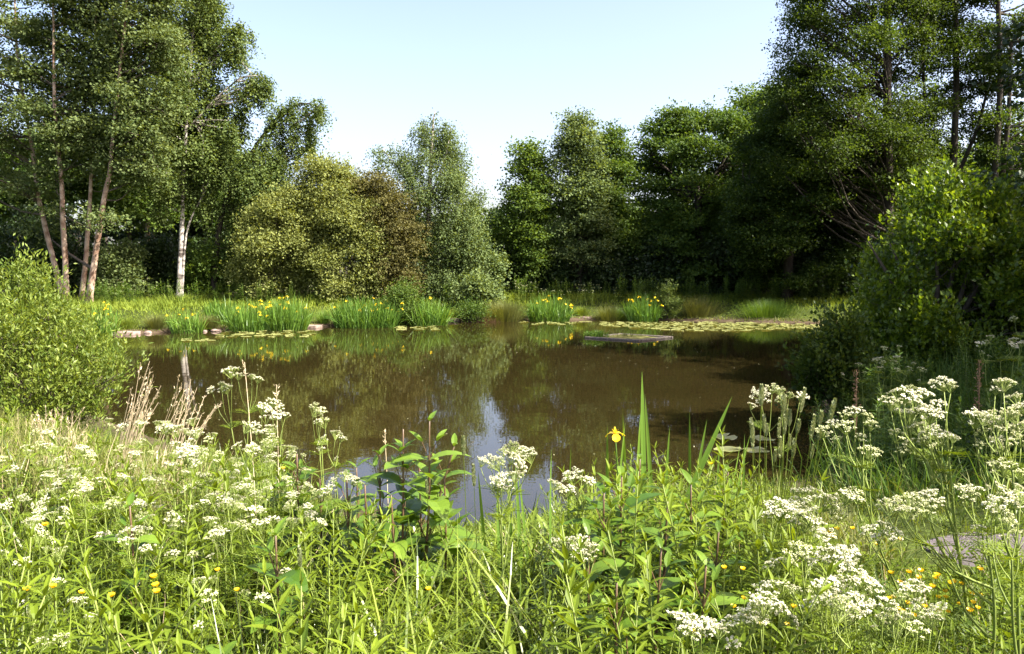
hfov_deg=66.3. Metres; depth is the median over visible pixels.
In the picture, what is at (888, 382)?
tall herb
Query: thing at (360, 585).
willowherb
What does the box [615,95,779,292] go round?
oak tree
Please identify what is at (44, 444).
cow parsley
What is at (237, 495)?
cow parsley
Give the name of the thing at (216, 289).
tall herb
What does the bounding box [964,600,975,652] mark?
buttercup
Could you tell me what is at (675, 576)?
willowherb
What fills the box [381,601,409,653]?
willowherb
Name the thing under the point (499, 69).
sky
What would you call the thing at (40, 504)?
cow parsley
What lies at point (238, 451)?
willowherb
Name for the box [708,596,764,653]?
willowherb
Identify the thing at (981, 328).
tall herb
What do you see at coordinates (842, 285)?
hazel bush
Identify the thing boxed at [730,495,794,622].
willowherb
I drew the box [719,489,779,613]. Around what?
willowherb
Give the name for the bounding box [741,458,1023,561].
verge grass
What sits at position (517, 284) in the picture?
tall herb
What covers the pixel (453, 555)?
willowherb
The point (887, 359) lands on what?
cow parsley
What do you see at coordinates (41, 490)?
cow parsley
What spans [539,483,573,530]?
willowherb
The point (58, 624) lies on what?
willowherb
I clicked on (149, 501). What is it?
willowherb
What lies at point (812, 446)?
seeding grass
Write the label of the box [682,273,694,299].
tall herb
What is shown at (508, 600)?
tall grass
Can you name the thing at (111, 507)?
cow parsley
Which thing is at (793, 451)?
seeding grass
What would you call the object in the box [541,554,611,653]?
willowherb
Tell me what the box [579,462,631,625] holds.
willowherb
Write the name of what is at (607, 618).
willowherb
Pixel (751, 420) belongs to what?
seeding grass
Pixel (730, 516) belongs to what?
willowherb
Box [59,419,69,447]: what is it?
willowherb
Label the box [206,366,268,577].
cow parsley
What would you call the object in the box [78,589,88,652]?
buttercup
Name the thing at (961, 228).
alder bush
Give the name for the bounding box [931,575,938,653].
buttercup
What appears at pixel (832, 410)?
seeding grass
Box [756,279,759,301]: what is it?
tall herb
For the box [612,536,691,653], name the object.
figwort
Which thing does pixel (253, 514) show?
cow parsley
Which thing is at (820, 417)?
seeding grass
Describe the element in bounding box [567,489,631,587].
willowherb
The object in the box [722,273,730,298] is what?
tall herb
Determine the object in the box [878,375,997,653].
cow parsley
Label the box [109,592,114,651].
buttercup
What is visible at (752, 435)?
seeding grass
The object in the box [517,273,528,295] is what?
tall herb
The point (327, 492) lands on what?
cow parsley
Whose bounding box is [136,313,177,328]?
rush tuft
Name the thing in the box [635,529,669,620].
willowherb
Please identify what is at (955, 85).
alder tree
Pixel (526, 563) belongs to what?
willowherb
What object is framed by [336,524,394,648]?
willowherb
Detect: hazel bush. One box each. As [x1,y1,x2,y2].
[0,198,108,297]
[81,235,158,297]
[132,228,189,298]
[168,228,246,297]
[435,242,516,291]
[446,265,511,308]
[490,241,548,295]
[534,246,586,295]
[575,237,637,296]
[621,230,694,294]
[679,231,761,296]
[767,227,875,300]
[848,163,1023,300]
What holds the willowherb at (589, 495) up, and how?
on the ground at (826, 406)
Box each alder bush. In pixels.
[774,287,889,425]
[839,149,1023,366]
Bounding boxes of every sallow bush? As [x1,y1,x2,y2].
[0,233,156,434]
[217,178,324,301]
[280,147,397,305]
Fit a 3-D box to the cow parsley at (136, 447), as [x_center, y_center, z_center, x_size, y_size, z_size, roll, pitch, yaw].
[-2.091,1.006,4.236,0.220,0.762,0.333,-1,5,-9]
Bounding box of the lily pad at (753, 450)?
[743,446,769,452]
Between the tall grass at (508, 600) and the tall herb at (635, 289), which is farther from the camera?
the tall herb at (635, 289)
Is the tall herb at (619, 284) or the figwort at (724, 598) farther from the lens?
the tall herb at (619, 284)
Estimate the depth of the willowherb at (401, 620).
2.72 m
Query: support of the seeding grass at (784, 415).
on the ground at (826, 406)
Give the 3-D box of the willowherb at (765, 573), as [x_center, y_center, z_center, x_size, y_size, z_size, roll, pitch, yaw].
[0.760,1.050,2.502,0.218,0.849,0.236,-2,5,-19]
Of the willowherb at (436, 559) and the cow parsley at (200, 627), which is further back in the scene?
the willowherb at (436, 559)
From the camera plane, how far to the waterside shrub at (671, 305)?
30.16 m
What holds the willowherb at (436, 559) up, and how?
on the ground at (826, 406)
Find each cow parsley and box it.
[0,449,32,532]
[0,497,32,577]
[0,522,36,648]
[0,636,55,653]
[1,469,55,543]
[6,515,46,637]
[10,518,94,653]
[11,443,91,535]
[12,546,84,653]
[13,428,65,507]
[14,488,56,572]
[15,511,83,624]
[17,436,69,539]
[18,577,88,653]
[20,445,59,554]
[22,507,69,611]
[31,427,62,480]
[31,495,81,611]
[35,487,84,611]
[36,467,80,617]
[42,480,119,639]
[45,477,83,552]
[46,473,85,539]
[51,454,115,563]
[52,612,97,653]
[56,455,72,482]
[57,503,91,612]
[59,469,116,591]
[61,444,100,557]
[61,476,154,575]
[76,473,128,641]
[82,501,125,630]
[93,526,184,620]
[96,417,134,497]
[103,499,147,630]
[105,441,145,500]
[110,474,155,542]
[115,525,172,647]
[116,418,158,495]
[116,501,148,561]
[116,525,146,609]
[117,496,159,565]
[121,510,185,626]
[122,514,192,634]
[125,460,141,513]
[128,420,172,494]
[128,441,198,564]
[138,544,216,651]
[140,500,172,598]
[151,469,194,589]
[155,417,208,577]
[159,458,203,599]
[167,438,205,526]
[170,499,224,618]
[176,442,253,594]
[177,430,211,503]
[180,479,246,593]
[186,502,248,564]
[186,576,225,653]
[189,470,239,620]
[191,521,243,644]
[192,519,248,623]
[193,432,221,498]
[194,477,241,599]
[198,492,244,568]
[200,515,254,616]
[204,493,254,635]
[205,495,247,643]
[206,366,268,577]
[207,486,238,574]
[209,515,305,637]
[211,457,239,518]
[218,462,259,548]
[220,482,266,581]
[221,483,267,612]
[222,477,263,605]
[223,476,265,615]
[229,421,286,599]
[229,497,252,610]
[231,517,300,639]
[235,449,296,506]
[236,483,302,562]
[239,567,290,653]
[241,497,292,612]
[245,442,277,509]
[249,493,277,560]
[251,397,293,561]
[251,428,290,535]
[253,443,297,537]
[257,505,298,589]
[261,468,286,525]
[274,469,317,559]
[277,467,321,557]
[277,477,311,560]
[284,499,317,627]
[286,484,317,550]
[286,484,355,559]
[286,490,334,584]
[287,446,338,503]
[294,510,328,626]
[303,402,351,555]
[305,430,358,570]
[317,470,376,603]
[472,440,536,632]
[480,470,533,627]
[547,466,595,627]
[549,534,599,653]
[666,609,751,653]
[729,591,798,653]
[747,383,818,561]
[752,567,884,653]
[761,485,865,651]
[762,540,862,653]
[788,505,903,650]
[799,578,932,653]
[815,406,960,650]
[841,363,883,443]
[861,356,892,443]
[867,360,899,440]
[870,601,947,653]
[875,457,1023,653]
[876,345,901,421]
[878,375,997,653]
[884,366,914,433]
[890,356,916,425]
[905,366,927,430]
[963,377,1023,653]
[968,481,1023,653]
[972,340,1003,419]
[979,335,1018,431]
[996,340,1023,428]
[997,316,1023,389]
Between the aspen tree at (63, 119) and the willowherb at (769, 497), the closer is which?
the willowherb at (769, 497)
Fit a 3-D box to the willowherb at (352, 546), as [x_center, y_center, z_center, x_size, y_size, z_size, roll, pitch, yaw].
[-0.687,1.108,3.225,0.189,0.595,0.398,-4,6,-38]
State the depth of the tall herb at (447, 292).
32.38 m
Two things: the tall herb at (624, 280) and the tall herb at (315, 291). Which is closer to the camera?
the tall herb at (315, 291)
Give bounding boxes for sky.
[0,0,1023,261]
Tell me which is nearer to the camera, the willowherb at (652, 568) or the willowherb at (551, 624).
the willowherb at (551, 624)
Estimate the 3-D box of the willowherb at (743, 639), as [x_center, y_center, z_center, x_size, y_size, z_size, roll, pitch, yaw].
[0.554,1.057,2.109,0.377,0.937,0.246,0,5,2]
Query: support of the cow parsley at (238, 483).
on the ground at (826, 406)
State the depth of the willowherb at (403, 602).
2.92 m
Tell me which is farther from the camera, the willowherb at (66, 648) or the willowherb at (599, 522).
the willowherb at (599, 522)
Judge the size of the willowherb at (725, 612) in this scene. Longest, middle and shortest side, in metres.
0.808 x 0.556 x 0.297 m
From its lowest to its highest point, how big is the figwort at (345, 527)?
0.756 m
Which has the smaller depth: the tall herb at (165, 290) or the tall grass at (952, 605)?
the tall grass at (952, 605)
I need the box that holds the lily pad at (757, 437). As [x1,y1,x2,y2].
[755,435,774,440]
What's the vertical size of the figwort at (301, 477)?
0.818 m
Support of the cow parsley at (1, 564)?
on the ground at (826, 406)
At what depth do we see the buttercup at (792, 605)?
2.16 m
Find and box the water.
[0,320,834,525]
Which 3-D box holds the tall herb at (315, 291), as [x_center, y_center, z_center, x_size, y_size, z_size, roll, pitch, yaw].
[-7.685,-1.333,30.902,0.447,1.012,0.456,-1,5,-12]
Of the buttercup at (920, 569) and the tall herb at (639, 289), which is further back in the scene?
the tall herb at (639, 289)
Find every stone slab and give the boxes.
[113,331,140,334]
[308,324,322,327]
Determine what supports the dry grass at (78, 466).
on the ground at (826, 406)
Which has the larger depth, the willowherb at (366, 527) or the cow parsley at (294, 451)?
the cow parsley at (294, 451)
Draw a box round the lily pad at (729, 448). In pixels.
[713,446,742,451]
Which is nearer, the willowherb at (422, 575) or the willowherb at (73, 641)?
the willowherb at (73, 641)
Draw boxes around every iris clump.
[84,301,125,336]
[161,306,211,332]
[201,297,236,323]
[219,297,273,331]
[257,292,317,330]
[326,295,412,328]
[374,297,406,324]
[400,296,460,326]
[523,291,579,321]
[617,292,665,321]
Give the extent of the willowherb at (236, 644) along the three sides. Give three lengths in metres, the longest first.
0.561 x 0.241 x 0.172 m
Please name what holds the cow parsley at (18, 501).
on the ground at (826, 406)
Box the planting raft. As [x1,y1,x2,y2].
[585,333,672,340]
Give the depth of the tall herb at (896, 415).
8.62 m
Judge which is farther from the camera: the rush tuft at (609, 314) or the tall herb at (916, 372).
the rush tuft at (609, 314)
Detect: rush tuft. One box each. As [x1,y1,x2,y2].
[113,315,145,328]
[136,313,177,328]
[199,314,223,329]
[309,308,332,323]
[449,308,459,318]
[480,296,538,321]
[481,316,503,321]
[574,306,597,315]
[588,303,628,320]
[611,305,627,319]
[665,295,747,317]
[730,298,811,317]
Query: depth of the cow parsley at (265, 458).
4.88 m
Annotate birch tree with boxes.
[127,0,281,295]
[209,96,338,296]
[361,108,499,305]
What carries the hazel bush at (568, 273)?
on the ground at (826, 406)
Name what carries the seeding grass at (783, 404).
on the ground at (826, 406)
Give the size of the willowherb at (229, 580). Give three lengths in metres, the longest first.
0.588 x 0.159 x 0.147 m
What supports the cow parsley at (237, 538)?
on the ground at (826, 406)
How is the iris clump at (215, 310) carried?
on the ground at (826, 406)
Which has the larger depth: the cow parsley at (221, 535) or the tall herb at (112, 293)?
the tall herb at (112, 293)
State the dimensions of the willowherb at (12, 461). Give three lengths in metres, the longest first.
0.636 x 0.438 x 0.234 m
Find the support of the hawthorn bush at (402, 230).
on the ground at (826, 406)
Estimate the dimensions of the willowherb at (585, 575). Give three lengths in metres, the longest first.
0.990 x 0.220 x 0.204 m
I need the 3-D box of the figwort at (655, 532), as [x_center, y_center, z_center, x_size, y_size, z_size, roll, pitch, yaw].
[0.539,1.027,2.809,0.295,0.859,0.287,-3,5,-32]
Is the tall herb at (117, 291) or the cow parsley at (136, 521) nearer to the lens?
the cow parsley at (136, 521)
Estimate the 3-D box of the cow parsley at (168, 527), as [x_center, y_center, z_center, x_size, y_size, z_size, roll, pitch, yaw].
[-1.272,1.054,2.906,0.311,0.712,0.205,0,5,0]
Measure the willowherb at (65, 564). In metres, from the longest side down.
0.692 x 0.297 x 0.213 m
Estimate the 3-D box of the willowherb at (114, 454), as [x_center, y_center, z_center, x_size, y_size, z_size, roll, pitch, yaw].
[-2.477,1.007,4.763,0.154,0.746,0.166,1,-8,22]
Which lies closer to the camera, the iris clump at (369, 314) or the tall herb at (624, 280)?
the iris clump at (369, 314)
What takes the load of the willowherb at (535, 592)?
on the ground at (826, 406)
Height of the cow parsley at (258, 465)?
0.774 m
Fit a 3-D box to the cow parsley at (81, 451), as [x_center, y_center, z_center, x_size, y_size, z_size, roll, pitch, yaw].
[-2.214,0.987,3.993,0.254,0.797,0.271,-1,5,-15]
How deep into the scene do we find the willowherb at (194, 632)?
2.25 m
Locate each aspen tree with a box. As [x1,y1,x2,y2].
[0,0,78,298]
[0,0,121,298]
[0,0,203,302]
[37,0,168,299]
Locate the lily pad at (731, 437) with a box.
[716,433,737,439]
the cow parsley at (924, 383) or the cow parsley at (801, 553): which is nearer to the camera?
the cow parsley at (801, 553)
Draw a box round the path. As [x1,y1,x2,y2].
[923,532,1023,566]
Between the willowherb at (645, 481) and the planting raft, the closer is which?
the willowherb at (645, 481)
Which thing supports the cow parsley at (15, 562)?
on the ground at (826, 406)
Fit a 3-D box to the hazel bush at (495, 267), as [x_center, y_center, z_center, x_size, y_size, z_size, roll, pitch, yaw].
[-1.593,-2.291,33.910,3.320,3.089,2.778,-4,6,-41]
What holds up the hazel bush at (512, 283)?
on the ground at (826, 406)
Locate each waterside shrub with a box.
[381,272,436,325]
[449,296,498,322]
[652,278,685,319]
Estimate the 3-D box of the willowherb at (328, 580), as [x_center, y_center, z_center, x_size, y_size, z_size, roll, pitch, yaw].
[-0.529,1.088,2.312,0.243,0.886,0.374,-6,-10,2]
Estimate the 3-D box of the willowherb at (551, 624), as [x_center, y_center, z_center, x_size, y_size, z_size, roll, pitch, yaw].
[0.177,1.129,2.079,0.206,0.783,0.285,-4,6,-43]
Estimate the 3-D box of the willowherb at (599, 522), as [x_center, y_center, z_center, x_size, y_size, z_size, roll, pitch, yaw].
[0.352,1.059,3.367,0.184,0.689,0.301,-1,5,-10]
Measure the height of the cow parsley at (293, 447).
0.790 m
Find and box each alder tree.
[478,131,569,283]
[535,105,626,292]
[584,118,654,268]
[707,82,900,301]
[741,0,965,249]
[882,0,1022,179]
[946,0,1023,187]
[972,19,1023,208]
[1000,39,1023,79]
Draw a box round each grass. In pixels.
[0,287,861,334]
[0,405,260,553]
[0,414,220,548]
[0,414,450,653]
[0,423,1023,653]
[2,415,1023,653]
[47,416,891,540]
[120,312,856,331]
[186,479,733,653]
[297,544,365,652]
[411,480,432,611]
[446,464,481,642]
[455,435,522,618]
[575,487,582,613]
[725,423,848,606]
[725,475,1023,653]
[734,423,768,556]
[736,462,944,600]
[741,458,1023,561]
[742,383,814,626]
[747,398,836,622]
[749,414,820,609]
[749,417,828,621]
[752,438,831,627]
[753,435,817,591]
[760,414,834,551]
[760,418,781,555]
[761,387,806,570]
[761,394,854,554]
[762,419,815,576]
[764,449,797,583]
[767,393,844,582]
[774,529,1023,653]
[775,434,791,556]
[776,410,834,621]
[777,408,792,550]
[777,425,859,611]
[780,329,1023,507]
[781,417,824,584]
[782,409,819,576]
[795,444,825,599]
[825,439,1023,524]
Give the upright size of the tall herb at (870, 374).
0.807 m
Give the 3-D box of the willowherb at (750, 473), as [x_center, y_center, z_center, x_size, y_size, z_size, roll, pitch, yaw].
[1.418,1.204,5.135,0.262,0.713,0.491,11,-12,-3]
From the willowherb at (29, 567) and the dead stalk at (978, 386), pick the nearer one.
the willowherb at (29, 567)
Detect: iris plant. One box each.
[478,453,570,600]
[605,377,730,546]
[713,436,749,533]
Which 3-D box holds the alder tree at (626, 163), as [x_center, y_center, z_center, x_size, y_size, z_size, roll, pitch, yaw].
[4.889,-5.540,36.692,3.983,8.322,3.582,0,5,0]
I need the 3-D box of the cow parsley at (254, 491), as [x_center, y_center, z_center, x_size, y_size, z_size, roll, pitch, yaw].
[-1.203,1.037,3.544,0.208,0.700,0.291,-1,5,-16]
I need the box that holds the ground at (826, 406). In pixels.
[0,264,1023,652]
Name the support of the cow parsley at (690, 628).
on the ground at (826, 406)
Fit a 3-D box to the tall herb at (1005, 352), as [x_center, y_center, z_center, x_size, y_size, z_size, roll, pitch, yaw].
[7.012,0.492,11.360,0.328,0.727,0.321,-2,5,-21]
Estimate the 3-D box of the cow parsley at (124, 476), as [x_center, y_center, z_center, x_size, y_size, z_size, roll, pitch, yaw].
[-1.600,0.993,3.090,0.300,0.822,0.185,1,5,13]
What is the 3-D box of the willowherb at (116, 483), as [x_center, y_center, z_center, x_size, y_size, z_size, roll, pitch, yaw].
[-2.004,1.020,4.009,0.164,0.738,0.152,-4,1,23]
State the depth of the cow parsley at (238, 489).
3.86 m
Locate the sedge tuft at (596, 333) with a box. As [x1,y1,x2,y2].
[580,329,612,337]
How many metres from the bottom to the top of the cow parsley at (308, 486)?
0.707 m
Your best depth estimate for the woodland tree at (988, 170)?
35.02 m
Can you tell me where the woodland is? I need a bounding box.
[0,134,1023,290]
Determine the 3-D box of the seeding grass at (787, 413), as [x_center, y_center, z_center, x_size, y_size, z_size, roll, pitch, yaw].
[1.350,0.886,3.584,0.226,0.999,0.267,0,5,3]
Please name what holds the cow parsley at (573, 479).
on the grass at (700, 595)
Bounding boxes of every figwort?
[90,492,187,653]
[240,516,308,653]
[266,454,340,569]
[283,472,357,573]
[312,469,387,577]
[322,473,413,612]
[327,458,377,577]
[341,490,450,637]
[356,443,415,578]
[366,429,440,608]
[383,411,468,616]
[386,456,464,589]
[398,433,477,562]
[418,468,492,616]
[544,517,634,653]
[554,482,643,621]
[561,466,663,600]
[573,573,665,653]
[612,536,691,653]
[615,454,661,559]
[629,489,709,628]
[642,468,738,637]
[663,550,748,653]
[666,520,767,641]
[704,464,754,575]
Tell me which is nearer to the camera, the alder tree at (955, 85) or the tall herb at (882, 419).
the tall herb at (882, 419)
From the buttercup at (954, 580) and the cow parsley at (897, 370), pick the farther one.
the cow parsley at (897, 370)
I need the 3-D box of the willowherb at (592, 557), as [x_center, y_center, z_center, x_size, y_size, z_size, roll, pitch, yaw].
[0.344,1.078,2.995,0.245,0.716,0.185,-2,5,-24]
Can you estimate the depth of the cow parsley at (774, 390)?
3.62 m
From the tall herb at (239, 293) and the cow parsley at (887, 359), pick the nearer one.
the cow parsley at (887, 359)
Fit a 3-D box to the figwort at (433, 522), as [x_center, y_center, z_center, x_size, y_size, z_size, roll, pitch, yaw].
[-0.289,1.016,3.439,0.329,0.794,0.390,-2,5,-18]
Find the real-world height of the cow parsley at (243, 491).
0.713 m
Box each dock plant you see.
[205,641,236,653]
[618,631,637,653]
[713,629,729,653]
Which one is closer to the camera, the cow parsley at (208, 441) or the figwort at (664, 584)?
the figwort at (664, 584)
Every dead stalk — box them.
[850,369,860,456]
[972,360,983,453]
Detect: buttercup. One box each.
[22,586,33,650]
[42,522,48,645]
[45,583,56,632]
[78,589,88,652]
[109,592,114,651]
[150,573,159,650]
[152,582,161,650]
[153,588,163,653]
[215,567,219,639]
[234,587,240,624]
[426,586,433,652]
[722,565,726,632]
[736,566,745,629]
[789,604,796,649]
[884,570,893,650]
[885,537,902,619]
[906,569,911,643]
[908,574,921,651]
[918,568,928,650]
[923,584,935,646]
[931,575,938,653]
[934,572,940,652]
[935,595,940,650]
[942,595,948,653]
[943,589,947,636]
[948,580,953,648]
[952,579,956,644]
[954,601,960,653]
[959,581,965,653]
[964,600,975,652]
[966,607,973,651]
[971,566,983,653]
[976,593,985,651]
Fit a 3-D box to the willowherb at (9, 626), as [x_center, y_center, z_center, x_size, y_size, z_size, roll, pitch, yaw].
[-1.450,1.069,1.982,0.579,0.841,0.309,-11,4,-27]
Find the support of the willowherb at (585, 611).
on the ground at (826, 406)
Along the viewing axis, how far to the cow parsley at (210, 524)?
2.98 m
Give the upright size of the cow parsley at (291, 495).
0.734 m
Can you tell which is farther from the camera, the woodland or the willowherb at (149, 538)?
the woodland
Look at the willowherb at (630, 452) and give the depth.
4.89 m
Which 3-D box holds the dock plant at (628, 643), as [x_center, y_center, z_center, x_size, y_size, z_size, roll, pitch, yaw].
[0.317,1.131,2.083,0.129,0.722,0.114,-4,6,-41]
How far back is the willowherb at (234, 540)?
3.06 m
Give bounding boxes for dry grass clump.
[30,405,122,463]
[115,361,165,484]
[150,374,221,502]
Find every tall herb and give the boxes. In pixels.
[94,278,104,300]
[98,280,109,301]
[108,284,114,301]
[114,282,123,300]
[122,277,132,301]
[126,290,135,302]
[150,278,164,299]
[162,279,170,297]
[175,280,183,301]
[184,278,200,303]
[206,281,212,299]
[214,279,222,298]
[225,283,235,303]
[236,283,243,302]
[237,277,245,301]
[255,280,261,302]
[311,282,319,298]
[442,279,452,302]
[510,273,523,296]
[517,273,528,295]
[522,286,530,300]
[547,277,558,295]
[558,278,568,298]
[563,278,573,297]
[616,273,624,300]
[617,273,628,298]
[630,275,637,297]
[631,276,642,302]
[632,277,643,302]
[644,273,653,295]
[653,278,661,296]
[677,280,687,298]
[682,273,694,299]
[688,276,696,299]
[698,278,709,300]
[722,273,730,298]
[722,276,730,299]
[733,279,742,300]
[735,273,749,300]
[738,277,750,300]
[747,273,759,298]
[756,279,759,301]
[768,277,778,299]
[771,278,779,300]
[807,394,840,461]
[824,276,838,302]
[837,382,860,429]
[844,356,868,421]
[860,353,880,391]
[860,374,882,408]
[864,383,895,472]
[872,420,891,455]
[877,345,896,389]
[879,385,939,474]
[879,400,917,479]
[880,347,903,387]
[884,362,896,394]
[887,387,903,449]
[888,404,908,455]
[894,329,911,367]
[894,400,924,473]
[901,350,916,379]
[902,348,919,389]
[906,359,918,388]
[921,354,935,387]
[924,372,959,448]
[924,380,950,425]
[930,332,951,372]
[944,396,998,481]
[945,391,1001,481]
[948,357,970,393]
[952,319,974,364]
[952,331,966,371]
[953,325,983,372]
[974,318,988,363]
[980,322,995,366]
[980,354,995,388]
[983,324,1010,374]
[983,336,1010,377]
[987,317,1004,352]
[987,396,1023,449]
[988,316,1001,354]
[999,357,1023,425]
[1001,380,1023,453]
[1011,398,1023,467]
[1014,350,1023,401]
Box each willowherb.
[0,399,16,482]
[0,424,49,552]
[0,442,23,516]
[0,447,23,487]
[0,455,17,553]
[0,518,38,652]
[0,523,67,653]
[0,548,53,653]
[0,556,65,653]
[0,566,50,653]
[0,585,103,653]
[3,424,21,454]
[7,589,72,653]
[9,492,51,581]
[11,439,40,478]
[17,428,100,497]
[18,520,84,653]
[20,526,45,616]
[23,505,96,570]
[25,642,48,653]
[36,484,89,594]
[40,406,69,509]
[50,490,180,653]
[51,453,124,555]
[53,443,94,549]
[53,630,68,653]
[54,502,126,627]
[54,508,84,606]
[57,617,95,653]
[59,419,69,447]
[61,547,154,653]
[70,441,97,501]
[71,476,133,586]
[77,450,112,522]
[81,592,123,653]
[83,589,217,652]
[90,432,109,498]
[93,469,109,534]
[98,457,163,530]
[98,591,147,653]
[101,432,120,480]
[104,501,135,638]
[105,457,128,566]
[108,453,227,605]
[114,451,164,599]
[115,547,145,633]
[118,565,192,653]
[132,455,200,620]
[133,561,216,653]
[136,473,154,520]
[148,526,210,653]
[151,468,209,653]
[160,566,207,652]
[169,436,189,502]
[175,618,440,653]
[185,509,309,653]
[202,432,219,478]
[203,459,253,651]
[215,442,230,489]
[215,553,251,643]
[220,453,245,498]
[227,624,240,653]
[232,450,295,500]
[243,556,319,653]
[247,445,276,542]
[257,454,293,593]
[259,524,293,644]
[263,536,315,653]
[271,595,334,647]
[274,570,330,653]
[287,509,327,637]
[291,547,347,650]
[298,596,343,653]
[304,537,352,653]
[307,498,398,649]
[311,520,360,611]
[316,511,352,645]
[323,523,383,653]
[325,591,370,653]
[328,588,392,653]
[330,492,379,616]
[333,643,347,653]
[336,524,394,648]
[341,584,416,635]
[347,521,378,650]
[347,623,392,653]
[349,562,429,636]
[356,508,386,621]
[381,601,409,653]
[389,516,424,569]
[389,603,414,646]
[404,582,433,651]
[405,529,423,585]
[408,557,437,646]
[414,520,454,619]
[429,621,444,652]
[436,597,471,651]
[441,523,472,623]
[481,581,654,653]
[508,529,553,599]
[511,525,530,573]
[514,534,558,603]
[524,569,559,650]
[534,637,545,653]
[537,575,601,653]
[537,591,580,653]
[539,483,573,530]
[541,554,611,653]
[543,512,614,653]
[548,486,572,580]
[553,553,610,630]
[557,464,602,518]
[565,568,606,652]
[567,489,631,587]
[567,522,622,653]
[568,492,592,557]
[570,500,605,588]
[570,519,619,613]
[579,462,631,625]
[579,470,607,556]
[582,458,653,557]
[585,473,602,527]
[591,572,690,653]
[594,514,656,651]
[599,455,658,637]
[601,590,648,653]
[603,474,701,631]
[604,572,622,638]
[605,455,723,581]
[605,501,693,568]
[608,554,651,631]
[610,451,619,494]
[611,471,652,532]
[613,477,635,559]
[613,588,654,653]
[619,549,740,652]
[626,444,635,480]
[628,473,760,588]
[628,490,667,558]
[628,502,721,651]
[629,578,705,653]
[632,526,684,653]
[632,588,693,652]
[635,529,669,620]
[637,526,683,609]
[640,455,716,529]
[640,465,679,553]
[644,466,684,560]
[646,637,661,653]
[649,441,682,526]
[649,461,685,524]
[649,472,725,653]
[652,547,680,630]
[653,508,737,593]
[654,467,693,555]
[655,505,764,642]
[658,551,687,630]
[658,593,718,653]
[660,450,686,514]
[662,484,697,555]
[666,465,759,578]
[675,526,759,607]
[676,634,696,653]
[689,459,711,533]
[697,522,739,588]
[698,424,747,652]
[699,580,750,653]
[703,459,719,532]
[703,480,719,535]
[705,554,797,653]
[707,479,750,548]
[708,459,755,547]
[708,468,771,564]
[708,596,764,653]
[713,459,761,509]
[714,473,740,590]
[717,559,737,651]
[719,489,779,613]
[720,526,756,606]
[722,605,749,653]
[723,482,764,543]
[726,453,751,551]
[727,502,788,652]
[729,491,795,650]
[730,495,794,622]
[731,539,786,648]
[735,560,870,653]
[737,471,764,546]
[738,499,753,573]
[741,494,823,599]
[749,476,808,554]
[759,476,806,536]
[759,636,785,653]
[763,469,841,653]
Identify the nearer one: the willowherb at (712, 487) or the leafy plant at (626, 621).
the leafy plant at (626, 621)
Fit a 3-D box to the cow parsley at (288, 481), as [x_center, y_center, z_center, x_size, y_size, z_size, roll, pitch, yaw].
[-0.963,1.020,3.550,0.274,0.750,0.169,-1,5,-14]
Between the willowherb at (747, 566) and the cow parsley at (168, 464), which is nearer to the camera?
the willowherb at (747, 566)
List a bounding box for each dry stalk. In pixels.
[242,360,258,592]
[273,384,279,491]
[382,430,388,519]
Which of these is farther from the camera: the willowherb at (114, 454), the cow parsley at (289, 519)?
the willowherb at (114, 454)
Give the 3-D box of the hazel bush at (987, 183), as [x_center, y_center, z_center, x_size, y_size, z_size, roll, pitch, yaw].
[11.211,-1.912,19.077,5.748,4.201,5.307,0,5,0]
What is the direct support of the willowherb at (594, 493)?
on the ground at (826, 406)
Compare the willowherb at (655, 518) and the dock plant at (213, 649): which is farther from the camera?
the willowherb at (655, 518)
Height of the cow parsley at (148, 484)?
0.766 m
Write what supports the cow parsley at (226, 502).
on the ground at (826, 406)
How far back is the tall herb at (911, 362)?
12.54 m
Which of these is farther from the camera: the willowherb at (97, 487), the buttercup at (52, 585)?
the willowherb at (97, 487)
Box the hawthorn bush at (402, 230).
[342,164,441,303]
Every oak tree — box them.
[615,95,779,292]
[718,76,798,289]
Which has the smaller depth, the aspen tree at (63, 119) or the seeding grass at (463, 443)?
the seeding grass at (463, 443)
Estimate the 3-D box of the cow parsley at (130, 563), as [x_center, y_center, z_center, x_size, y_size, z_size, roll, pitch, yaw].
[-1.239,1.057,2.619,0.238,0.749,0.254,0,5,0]
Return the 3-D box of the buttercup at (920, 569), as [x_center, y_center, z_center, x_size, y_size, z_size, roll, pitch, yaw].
[1.356,1.096,2.561,0.022,0.626,0.022,-3,4,39]
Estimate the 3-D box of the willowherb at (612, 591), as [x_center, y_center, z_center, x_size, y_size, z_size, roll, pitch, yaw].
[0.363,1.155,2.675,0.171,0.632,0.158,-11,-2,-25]
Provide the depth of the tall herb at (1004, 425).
7.45 m
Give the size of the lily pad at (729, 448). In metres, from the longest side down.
0.333 x 0.310 x 0.022 m
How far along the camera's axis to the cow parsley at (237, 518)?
3.45 m
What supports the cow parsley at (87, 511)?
on the ground at (826, 406)
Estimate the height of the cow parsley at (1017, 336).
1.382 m
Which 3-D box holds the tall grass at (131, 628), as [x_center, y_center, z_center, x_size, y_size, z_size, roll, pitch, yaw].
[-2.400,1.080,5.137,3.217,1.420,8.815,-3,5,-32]
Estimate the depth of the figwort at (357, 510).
3.72 m
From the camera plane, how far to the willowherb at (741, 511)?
4.04 m
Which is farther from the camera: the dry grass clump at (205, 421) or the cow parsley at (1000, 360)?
the cow parsley at (1000, 360)
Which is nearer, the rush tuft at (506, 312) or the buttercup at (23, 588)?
the buttercup at (23, 588)
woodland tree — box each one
[0,132,95,270]
[46,123,167,244]
[84,107,192,236]
[97,154,201,241]
[170,145,250,243]
[687,163,785,292]
[772,158,924,290]
[847,141,999,290]
[958,142,1023,195]
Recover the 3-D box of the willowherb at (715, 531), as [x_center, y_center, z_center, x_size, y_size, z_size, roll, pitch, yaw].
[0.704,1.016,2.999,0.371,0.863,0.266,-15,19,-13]
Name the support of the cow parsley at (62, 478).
on the ground at (826, 406)

